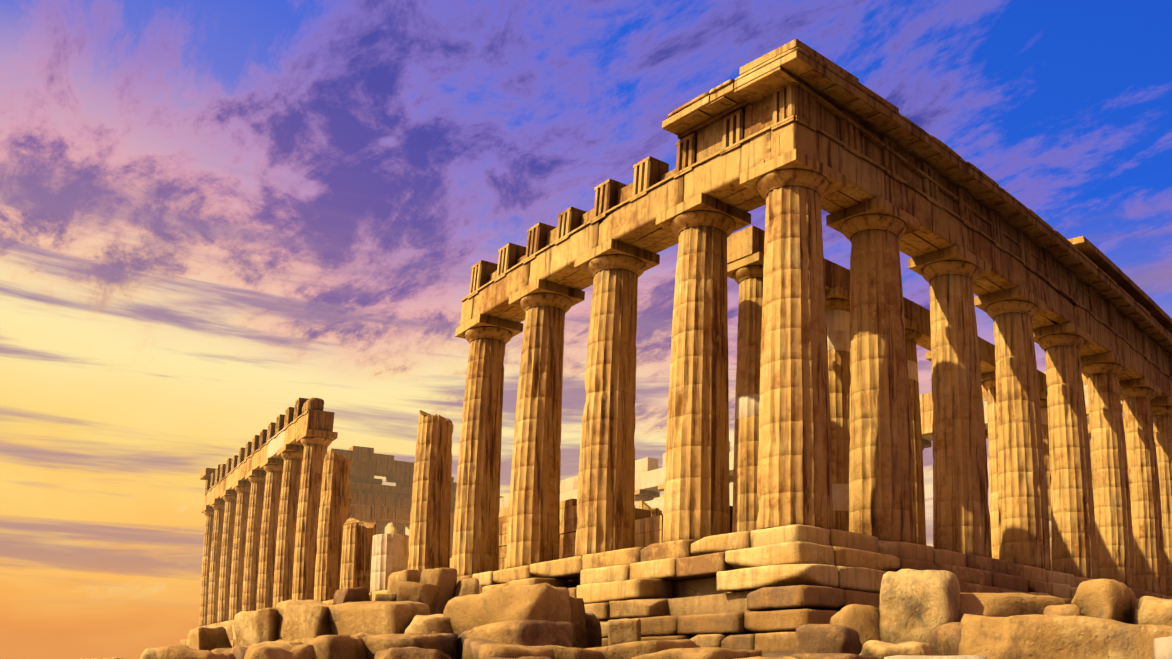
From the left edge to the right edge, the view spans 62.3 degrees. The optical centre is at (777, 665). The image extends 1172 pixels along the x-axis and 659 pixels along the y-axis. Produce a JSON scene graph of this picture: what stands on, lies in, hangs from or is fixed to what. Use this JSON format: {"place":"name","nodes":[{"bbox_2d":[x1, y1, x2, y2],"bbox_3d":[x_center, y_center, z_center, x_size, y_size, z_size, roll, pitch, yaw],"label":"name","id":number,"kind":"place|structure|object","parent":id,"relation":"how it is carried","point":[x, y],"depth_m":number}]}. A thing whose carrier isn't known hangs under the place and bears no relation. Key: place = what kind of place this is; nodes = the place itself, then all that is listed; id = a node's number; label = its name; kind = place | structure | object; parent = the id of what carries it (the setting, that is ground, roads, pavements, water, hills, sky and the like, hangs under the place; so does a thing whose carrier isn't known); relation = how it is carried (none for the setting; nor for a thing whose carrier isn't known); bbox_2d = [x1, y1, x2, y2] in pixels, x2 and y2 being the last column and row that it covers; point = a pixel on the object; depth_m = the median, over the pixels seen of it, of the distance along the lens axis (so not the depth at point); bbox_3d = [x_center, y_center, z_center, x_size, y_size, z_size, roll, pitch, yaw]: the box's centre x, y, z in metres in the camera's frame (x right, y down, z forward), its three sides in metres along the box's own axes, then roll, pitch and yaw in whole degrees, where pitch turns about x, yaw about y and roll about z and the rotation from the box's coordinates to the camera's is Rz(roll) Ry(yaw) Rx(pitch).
{"place":"outdoors","nodes":[
{"label":"outdoors","id":0,"kind":"place"},
{"bbox_2d":[348,486,732,569],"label":"parthenon cella walls","id":1,"kind":"structure","parent":0,"point":[648,529],"depth_m":36.78},
{"bbox_2d":[0,0,1171,658],"label":"sky","id":2,"kind":"structure","parent":0,"point":[217,216]},
{"bbox_2d":[762,650,794,655],"bbox_3d":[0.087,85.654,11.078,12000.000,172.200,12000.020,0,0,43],"label":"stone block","id":3,"kind":"structure","parent":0,"point":[787,652],"depth_m":18.45},
{"bbox_2d":[91,568,1171,658],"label":"rocks","id":4,"kind":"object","parent":3,"relation":"on","point":[438,613],"depth_m":16.40},
{"bbox_2d":[185,585,1137,651],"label":"stone blocks","id":5,"kind":"structure","parent":3,"relation":"on","point":[767,619],"depth_m":21.17},
{"bbox_2d":[179,524,1171,645],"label":"steps","id":6,"kind":"structure","parent":5,"relation":"on","point":[788,555],"depth_m":24.42},
{"bbox_2d":[199,149,1171,626],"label":"columns","id":7,"kind":"structure","parent":6,"relation":"on","point":[285,527],"depth_m":29.66},
{"bbox_2d":[200,39,1171,516],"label":"entablature","id":8,"kind":"structure","parent":7,"relation":"on","point":[812,103],"depth_m":28.35},
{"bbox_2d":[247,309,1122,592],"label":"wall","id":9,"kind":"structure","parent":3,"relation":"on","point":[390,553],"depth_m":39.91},
{"bbox_2d":[884,636,1171,658],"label":"rocks","id":10,"kind":"object","parent":3,"relation":"on","point":[1162,647],"depth_m":7.09}
]}

